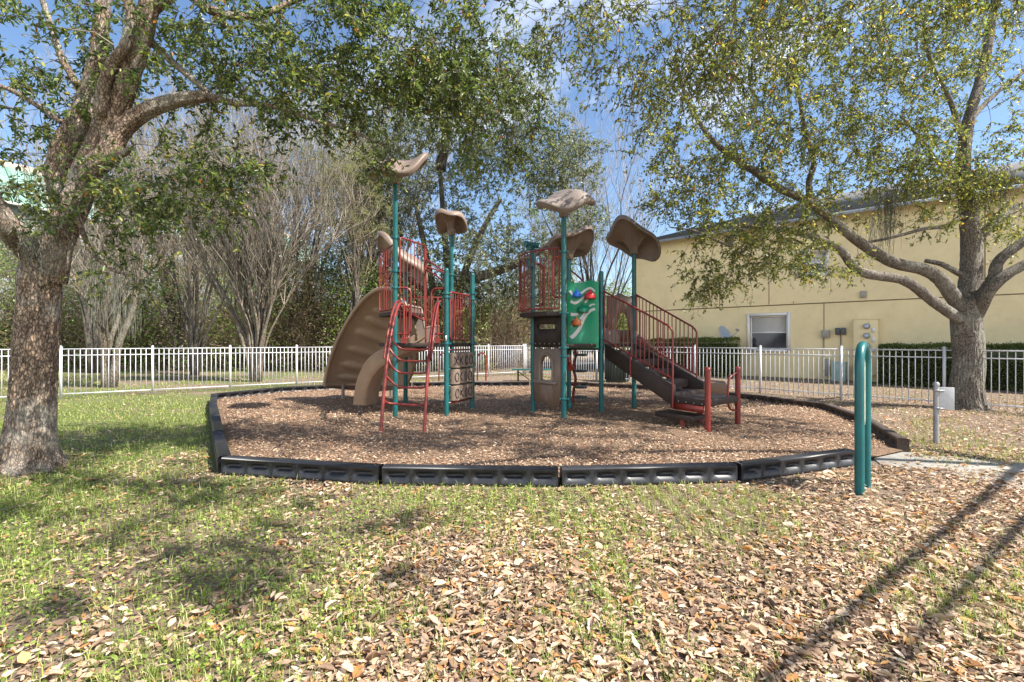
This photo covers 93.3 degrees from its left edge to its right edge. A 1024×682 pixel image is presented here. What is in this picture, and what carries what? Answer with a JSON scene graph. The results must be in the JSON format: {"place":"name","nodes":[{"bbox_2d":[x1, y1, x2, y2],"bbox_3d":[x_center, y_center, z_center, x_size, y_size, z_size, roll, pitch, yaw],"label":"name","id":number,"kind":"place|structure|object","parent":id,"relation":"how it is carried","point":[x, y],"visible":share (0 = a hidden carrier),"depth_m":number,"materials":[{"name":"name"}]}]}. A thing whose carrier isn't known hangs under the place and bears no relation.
{"place":"outdoors","nodes":[
{"label":"outdoors","id":0,"kind":"place"},
{"bbox_2d":[0,351,1023,681],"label":"ground","id":1,"kind":"structure","parent":0,"point":[138,375],"depth_m":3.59,"materials":[{"name":"green plant"}]},
{"bbox_2d":[0,285,92,354],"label":"tree","id":2,"kind":"object","parent":1,"relation":"on","point":[7,306],"visible":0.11,"depth_m":25.58,"materials":[{"name":"green plant"}]},
{"bbox_2d":[14,112,190,387],"bbox_3d":[-12.498,-2.900,15.059,4.187,8.929,5.028,0,0,-31],"label":"crape myrtle","id":3,"kind":"object","parent":1,"relation":"on","point":[106,338],"visible":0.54,"depth_m":14.93,"materials":[{"name":"grey plant"}]},
{"bbox_2d":[64,232,157,339],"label":"tree","id":4,"kind":"object","parent":1,"relation":"on","point":[114,287],"visible":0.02,"depth_m":30.59,"materials":[{"name":"green plant"}]},
{"bbox_2d":[0,38,227,372],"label":"bare tree","id":5,"kind":"object","parent":1,"relation":"on","point":[93,342],"visible":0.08,"depth_m":21.96,"materials":[{"name":"brown plant"}]},
{"bbox_2d":[21,28,287,369],"bbox_3d":[-16.714,-6.122,23.470,10.021,15.374,6.969,0,0,0],"label":"bare tree","id":6,"kind":"object","parent":1,"relation":"on","point":[173,319],"visible":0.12,"depth_m":23.71,"materials":[{"name":"brown plant"}]},
{"bbox_2d":[76,294,236,365],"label":"tree","id":7,"kind":"object","parent":1,"relation":"on","point":[159,327],"visible":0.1,"depth_m":25.69,"materials":[{"name":"green plant"}]},
{"bbox_2d":[0,159,320,338],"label":"green roofed building","id":8,"kind":"structure","parent":1,"relation":"on","point":[13,207],"depth_m":35.25,"materials":[{"name":"blue"}]},
{"bbox_2d":[0,240,17,277],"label":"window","id":9,"kind":"structure","parent":8,"relation":"in","point":[1,240],"depth_m":33.86,"materials":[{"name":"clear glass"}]},
{"bbox_2d":[210,394,216,402],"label":"border timber","id":10,"kind":"object","parent":1,"relation":"on","point":[213,398],"visible":0.61,"depth_m":10.60,"materials":[{"name":"black plastic"}]},
{"bbox_2d":[169,237,261,329],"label":"tree","id":11,"kind":"object","parent":1,"relation":"on","point":[216,284],"visible":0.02,"depth_m":32.80,"materials":[{"name":"green plant"}]},
{"bbox_2d":[211,414,223,438],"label":"border timber","id":12,"kind":"object","parent":1,"relation":"on","point":[216,423],"visible":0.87,"depth_m":7.45,"materials":[{"name":"black plastic"}]},
{"bbox_2d":[126,53,320,375],"bbox_3d":[-12.868,-5.031,20.714,9.006,13.187,5.934,0,0,31],"label":"bare tree","id":13,"kind":"object","parent":1,"relation":"on","point":[192,322],"visible":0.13,"depth_m":20.49,"materials":[{"name":"grey plant"}]},
{"bbox_2d":[200,585,265,605],"bbox_3d":[-1.531,1.412,2.654,0.322,0.032,0.170,0,0,-29],"label":"fallen twig","id":14,"kind":"object","parent":1,"relation":"on","point":[212,603],"visible":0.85,"depth_m":2.65,"materials":[{"name":"brown wood"}]},
{"bbox_2d":[213,387,280,399],"bbox_3d":[-6.750,1.345,12.425,0.130,0.181,1.804,0,0,26],"label":"border timber","id":15,"kind":"object","parent":1,"relation":"on","point":[233,394],"visible":0.86,"depth_m":12.34,"materials":[{"name":"black plastic"}]},
{"bbox_2d":[138,51,386,381],"bbox_3d":[-9.016,-3.959,16.973,8.930,11.049,6.771,0,0,-25],"label":"crape myrtle","id":16,"kind":"object","parent":1,"relation":"on","point":[252,243],"visible":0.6,"depth_m":16.88,"materials":[{"name":"grey plant"}]},
{"bbox_2d":[0,344,524,400],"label":"fence","id":17,"kind":"object","parent":1,"relation":"on","point":[152,354],"visible":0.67,"depth_m":14.04,"materials":[{"name":"white metal"}]},
{"bbox_2d":[154,5,399,360],"bbox_3d":[-13.461,-8.876,25.964,14.173,20.888,9.764,0,0,0],"label":"bare tree","id":18,"kind":"object","parent":1,"relation":"on","point":[305,212],"visible":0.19,"depth_m":26.85,"materials":[{"name":"grey plant"}]},
{"bbox_2d":[216,287,342,355],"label":"tree","id":19,"kind":"object","parent":1,"relation":"on","point":[271,319],"visible":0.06,"depth_m":28.09,"materials":[{"name":"green plant"}]},
{"bbox_2d":[0,0,590,477],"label":"oak tree","id":20,"kind":"object","parent":1,"relation":"on","point":[84,156],"visible":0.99,"depth_m":5.33,"materials":[{"name":"green plant"}]},
{"bbox_2d":[269,231,361,325],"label":"tree","id":21,"kind":"object","parent":1,"relation":"on","point":[322,271],"visible":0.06,"depth_m":30.44,"materials":[{"name":"green plant"}]},
{"bbox_2d":[0,216,631,372],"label":"undergrowth","id":22,"kind":"object","parent":1,"relation":"on","point":[489,337],"visible":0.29,"depth_m":24.35,"materials":[{"name":"green plant"}]},
{"bbox_2d":[279,249,402,339],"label":"tree","id":23,"kind":"object","parent":1,"relation":"on","point":[308,289],"visible":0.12,"depth_m":26.18,"materials":[{"name":"green plant"}]},
{"bbox_2d":[287,125,407,313],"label":"bald cypress","id":24,"kind":"object","parent":1,"relation":"on","point":[355,298],"visible":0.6,"depth_m":21.39,"materials":[{"name":"green plant"}]},
{"bbox_2d":[0,402,703,681],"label":"clover","id":25,"kind":"object","parent":1,"relation":"on","point":[144,655],"visible":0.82,"depth_m":3.25,"materials":[{"name":"green plant"}]},
{"bbox_2d":[259,97,470,298],"bbox_3d":[-7.183,-5.874,23.948,9.086,14.867,8.727,0,0,-33],"label":"bare tree","id":26,"kind":"object","parent":1,"relation":"on","point":[386,224],"visible":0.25,"depth_m":24.67,"materials":[{"name":"brown plant"}]},
{"bbox_2d":[285,5,466,269],"bbox_3d":[-8.097,-9.345,29.218,13.243,21.815,11.700,0,0,0],"label":"bare tree","id":27,"kind":"object","parent":1,"relation":"on","point":[420,205],"visible":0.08,"depth_m":29.41,"materials":[{"name":"brown plant"}]},
{"bbox_2d":[412,382,443,386],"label":"border timber","id":28,"kind":"object","parent":1,"relation":"on","point":[431,384],"visible":0.44,"depth_m":14.76,"materials":[{"name":"black plastic"}]},
{"bbox_2d":[398,539,469,564],"bbox_3d":[-0.482,1.412,3.315,0.552,0.033,0.305,0,0,26],"label":"fallen twig","id":29,"kind":"object","parent":1,"relation":"on","point":[460,562],"visible":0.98,"depth_m":3.33,"materials":[{"name":"brown wood"}]},
{"bbox_2d":[438,352,443,380],"bbox_3d":[-2.455,0.977,17.582,0.483,1.147,0.053,0,0,15],"label":"bike hoop","id":30,"kind":"object","parent":1,"relation":"on","point":[439,366],"visible":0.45,"depth_m":17.61,"materials":[{"name":"red paint"}]},
{"bbox_2d":[270,305,630,353],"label":"woods","id":31,"kind":"object","parent":1,"relation":"on","point":[547,328],"visible":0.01,"depth_m":53.42,"materials":[{"name":"green plant"}]},
{"bbox_2d":[305,13,613,369],"bbox_3d":[-2.258,-6.839,23.532,15.469,18.063,7.461,0,0,0],"label":"evergreen oak","id":32,"kind":"object","parent":1,"relation":"on","point":[462,277],"visible":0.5,"depth_m":22.95,"materials":[{"name":"green plant"}]},
{"bbox_2d":[382,464,557,485],"bbox_3d":[-0.420,1.345,4.875,1.761,0.181,0.130,0,0,2],"label":"border timber","id":33,"kind":"object","parent":1,"relation":"on","point":[491,475],"visible":1,"depth_m":4.82,"materials":[{"name":"black plastic"}]},
{"bbox_2d":[445,569,496,613],"bbox_3d":[-0.229,1.412,2.795,0.290,0.033,0.515,0,0,-12],"label":"fallen twig","id":34,"kind":"object","parent":1,"relation":"on","point":[491,589],"visible":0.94,"depth_m":2.71,"materials":[{"name":"beige wood"}]},
{"bbox_2d":[477,352,486,380],"bbox_3d":[-1.101,0.977,17.582,0.388,1.147,0.053,0,0,19],"label":"bike hoop","id":35,"kind":"object","parent":1,"relation":"on","point":[485,365],"visible":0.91,"depth_m":17.51,"materials":[{"name":"red paint"}]},
{"bbox_2d":[475,381,528,385],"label":"border timber","id":36,"kind":"object","parent":1,"relation":"on","point":[503,383],"visible":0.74,"depth_m":14.92,"materials":[{"name":"black plastic"}]},
{"bbox_2d":[0,375,1023,681],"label":"leaf litter","id":37,"kind":"object","parent":1,"relation":"on","point":[912,629],"visible":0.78,"depth_m":2.76,"materials":[{"name":"brown plant"}]},
{"bbox_2d":[309,550,365,578],"bbox_3d":[-1.077,1.412,3.005,0.321,0.033,0.363,0,0,-26],"label":"fallen twig","id":38,"kind":"object","parent":37,"relation":"on","point":[337,560],"visible":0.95,"depth_m":3.08,"materials":[{"name":"brown wood"}]},
{"bbox_2d":[479,267,560,362],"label":"tree","id":39,"kind":"object","parent":1,"relation":"on","point":[541,325],"visible":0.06,"depth_m":30.43,"materials":[{"name":"green plant"}]},
{"bbox_2d":[512,369,566,380],"bbox_3d":[1.000,1.256,17.483,2.000,0.488,0.385,0,0,0],"label":"bench","id":40,"kind":"object","parent":1,"relation":"on","point":[518,372],"visible":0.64,"depth_m":17.43,"materials":[{"name":"teal paint"}]},
{"bbox_2d":[483,172,613,347],"bbox_3d":[2.607,-4.993,32.644,9.526,13.114,6.137,0,0,0],"label":"bare tree","id":41,"kind":"object","parent":1,"relation":"on","point":[531,225],"visible":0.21,"depth_m":32.29,"materials":[{"name":"brown plant"}]},
{"bbox_2d":[217,385,902,481],"bbox_3d":[-0.395,1.383,9.920,13.510,0.064,10.160,0,0,0],"label":"mulch bed","id":42,"kind":"object","parent":1,"relation":"on","point":[879,450],"visible":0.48,"depth_m":7.43,"materials":[{"name":"brown wood"}]},
{"bbox_2d":[209,402,219,419],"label":"border timber","id":43,"kind":"object","parent":42,"relation":"on","point":[213,408],"visible":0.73,"depth_m":9.03,"materials":[{"name":"black plastic"}]},
{"bbox_2d":[213,430,230,471],"bbox_3d":[-3.640,1.345,6.050,0.130,0.181,1.762,0,0,-33],"label":"border timber","id":44,"kind":"object","parent":42,"relation":"on","point":[221,447],"visible":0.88,"depth_m":5.83,"materials":[{"name":"black plastic"}]},
{"bbox_2d":[221,455,383,483],"bbox_3d":[-2.232,1.345,5.105,1.846,0.181,0.130,0,0,12],"label":"border timber","id":45,"kind":"object","parent":42,"relation":"on","point":[355,472],"visible":1,"depth_m":5.05,"materials":[{"name":"black plastic"}]},
{"bbox_2d":[281,385,334,391],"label":"border timber","id":46,"kind":"object","parent":42,"relation":"on","point":[301,388],"visible":0.55,"depth_m":13.53,"materials":[{"name":"black plastic"}]},
{"bbox_2d":[323,152,476,433],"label":"climbing tower","id":47,"kind":"structure","parent":42,"relation":"on","point":[386,334],"depth_m":9.61,"materials":[{"name":"teal paint"}]},
{"bbox_2d":[530,381,587,386],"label":"border timber","id":48,"kind":"object","parent":42,"relation":"on","point":[582,383],"visible":0.23,"depth_m":14.79,"materials":[{"name":"black plastic"}]},
{"bbox_2d":[519,189,740,431],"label":"stair tower","id":49,"kind":"structure","parent":42,"relation":"on","point":[584,315],"depth_m":9.12,"materials":[{"name":"teal paint"}]},
{"bbox_2d":[766,396,828,409],"bbox_3d":[6.105,1.345,10.400,0.130,0.181,1.366,0,0,-21],"label":"border timber","id":50,"kind":"object","parent":42,"relation":"on","point":[796,402],"visible":0.86,"depth_m":10.34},
{"bbox_2d":[824,404,853,421],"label":"border timber","id":51,"kind":"object","parent":42,"relation":"on","point":[847,414],"visible":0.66,"depth_m":9.03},
{"bbox_2d":[871,418,908,451],"bbox_3d":[5.470,1.345,7.125,0.130,0.181,1.903,0,0,25],"label":"border timber","id":52,"kind":"object","parent":42,"relation":"on","point":[893,438],"visible":0.8,"depth_m":6.63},
{"bbox_2d":[508,257,616,347],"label":"tree","id":53,"kind":"object","parent":1,"relation":"on","point":[556,291],"visible":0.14,"depth_m":29.66,"materials":[{"name":"green plant"}]},
{"bbox_2d":[547,499,589,514],"bbox_3d":[0.495,1.412,4.149,0.350,0.032,0.312,0,0,11],"label":"fallen twig","id":54,"kind":"object","parent":1,"relation":"on","point":[572,506],"visible":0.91,"depth_m":4.15,"materials":[{"name":"brown wood"}]},
{"bbox_2d":[592,279,631,351],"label":"tree","id":55,"kind":"object","parent":1,"relation":"on","point":[621,317],"visible":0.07,"depth_m":33.65,"materials":[{"name":"green plant"}]},
{"bbox_2d":[517,90,707,364],"bbox_3d":[5.311,-6.957,29.200,12.193,17.038,6.816,0,0,0],"label":"bare tree","id":56,"kind":"object","parent":1,"relation":"on","point":[596,265],"visible":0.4,"depth_m":28.77,"materials":[{"name":"grey plant"}]},
{"bbox_2d":[588,382,645,389],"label":"border timber","id":57,"kind":"object","parent":1,"relation":"on","point":[617,385],"visible":0.71,"depth_m":14.24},
{"bbox_2d":[605,357,629,382],"bbox_3d":[3.805,0.939,17.200,1.000,1.022,0.874,0,0,0],"label":"trash bin","id":58,"kind":"object","parent":1,"relation":"on","point":[614,373],"visible":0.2,"depth_m":16.86,"materials":[{"name":"plastic"}]},
{"bbox_2d":[560,462,736,485],"bbox_3d":[1.393,1.345,4.920,1.812,0.181,0.130,0,0,-5],"label":"border timber","id":59,"kind":"object","parent":1,"relation":"on","point":[618,474],"visible":0.98,"depth_m":4.87,"materials":[{"name":"black plastic"}]},
{"bbox_2d":[647,336,740,376],"bbox_3d":[7.741,0.614,20.868,3.845,1.704,1.197,0,0,44],"label":"hedge","id":60,"kind":"object","parent":1,"relation":"on","point":[728,363],"visible":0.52,"depth_m":19.89,"materials":[{"name":"green plant"}]},
{"bbox_2d":[719,326,738,341],"bbox_3d":[8.899,0.406,19.989,0.786,2.089,0.562,0,0,0],"label":"satellite dish","id":61,"kind":"object","parent":1,"relation":"on","point":[724,331],"visible":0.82,"depth_m":20.14,"materials":[{"name":"metal"}]},
{"bbox_2d":[729,392,766,401],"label":"border timber","id":62,"kind":"object","parent":1,"relation":"on","point":[759,398],"visible":0.4,"depth_m":11.32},
{"bbox_2d":[507,0,1023,201],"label":"oak tree","id":63,"kind":"object","parent":1,"relation":"on","point":[726,51],"visible":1,"depth_m":5.31,"materials":[{"name":"green plant"}]},
{"bbox_2d":[524,344,1023,411],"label":"fence","id":64,"kind":"object","parent":1,"relation":"on","point":[841,355],"visible":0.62,"depth_m":12.29,"materials":[{"name":"white metal"}]},
{"bbox_2d":[733,448,853,480],"bbox_3d":[3.130,1.345,5.325,1.734,0.181,0.130,0,0,-22],"label":"border timber","id":65,"kind":"object","parent":1,"relation":"on","point":[753,469],"visible":0.95,"depth_m":5.25,"materials":[{"name":"black plastic"}]},
{"bbox_2d":[610,0,1023,410],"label":"oak tree","id":66,"kind":"object","parent":1,"relation":"on","point":[968,300],"visible":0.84,"depth_m":9.11,"materials":[{"name":"green plant"}]},
{"bbox_2d":[636,161,1023,381],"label":"yellow building","id":67,"kind":"structure","parent":1,"relation":"on","point":[773,315],"depth_m":18.33,"materials":[{"name":"paint"}]},
{"bbox_2d":[747,312,789,351],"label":"window","id":68,"kind":"structure","parent":67,"relation":"in","point":[770,338],"depth_m":19.64,"materials":[{"name":"white glass"}]},
{"bbox_2d":[795,249,828,277],"bbox_3d":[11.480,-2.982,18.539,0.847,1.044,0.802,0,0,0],"label":"window","id":69,"kind":"structure","parent":67,"relation":"in","point":[818,254],"depth_m":18.44,"materials":[{"name":"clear glass"}]},
{"bbox_2d":[821,330,829,349],"bbox_3d":[11.782,0.497,18.171,0.257,1.805,0.155,0,0,44],"label":"utility box","id":70,"kind":"object","parent":67,"relation":"attached to","point":[825,333],"visible":0.84,"depth_m":18.13,"materials":[{"name":"grey metal"}]},
{"bbox_2d":[824,359,829,375],"bbox_3d":[11.809,0.988,18.117,0.144,0.640,0.195,0,0,44],"label":"cable box","id":71,"kind":"object","parent":67,"relation":"attached to","point":[826,367],"visible":1,"depth_m":18.07,"materials":[{"name":"grey metal"}]},
{"bbox_2d":[835,328,845,345],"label":"junction boxes","id":72,"kind":"object","parent":67,"relation":"attached to","point":[838,331],"visible":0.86,"depth_m":17.83,"materials":[{"name":"grey metal"}]},
{"bbox_2d":[860,291,865,297],"bbox_3d":[12.638,-1.677,17.396,0.176,0.234,0.095,0,0,44],"label":"wall vent","id":73,"kind":"object","parent":67,"relation":"attached to","point":[862,294],"depth_m":17.37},
{"bbox_2d":[852,319,877,374],"bbox_3d":[12.617,0.214,17.253,0.751,1.998,0.371,0,0,44],"label":"meter cabinet","id":74,"kind":"object","parent":67,"relation":"attached to","point":[865,330],"visible":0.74,"depth_m":17.11,"materials":[{"name":"beige metal"}]},
{"bbox_2d":[831,361,847,381],"bbox_3d":[11.825,1.097,17.483,0.460,0.705,0.340,0,0,44],"label":"cable pedestal","id":75,"kind":"object","parent":1,"relation":"on","point":[837,370],"visible":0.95,"depth_m":17.40,"materials":[{"name":"metal"}]},
{"bbox_2d":[854,341,870,495],"bbox_3d":[3.400,0.775,4.685,0.080,1.550,0.455,0,0,44],"label":"bike rack","id":76,"kind":"object","parent":1,"relation":"on","point":[862,420],"visible":0.98,"depth_m":4.54,"materials":[{"name":"teal metal"}]},
{"bbox_2d":[932,382,953,443],"bbox_3d":[6.073,1.065,6.817,0.230,0.970,0.098,0,0,11],"label":"post sign","id":77,"kind":"object","parent":1,"relation":"on","point":[943,398],"visible":0.96,"depth_m":6.81,"materials":[{"name":"metal"}]},
{"bbox_2d":[878,341,1023,390],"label":"hedge","id":78,"kind":"object","parent":1,"relation":"on","point":[1003,368],"visible":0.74,"depth_m":15.15,"materials":[{"name":"green plant"}]},
{"bbox_2d":[0,0,1023,310],"label":"sky","id":79,"kind":"structure","parent":0,"point":[1000,114],"materials":[{"name":"blue"}]},
{"bbox_2d":[517,362,598,368],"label":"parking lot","id":80,"kind":"structure","parent":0,"point":[585,364],"depth_m":28.38,"materials":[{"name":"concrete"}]},
{"bbox_2d":[873,452,1023,490],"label":"concrete path","id":81,"kind":"structure","parent":0,"point":[899,458],"depth_m":5.58,"materials":[{"name":"grey concrete"}]}
]}

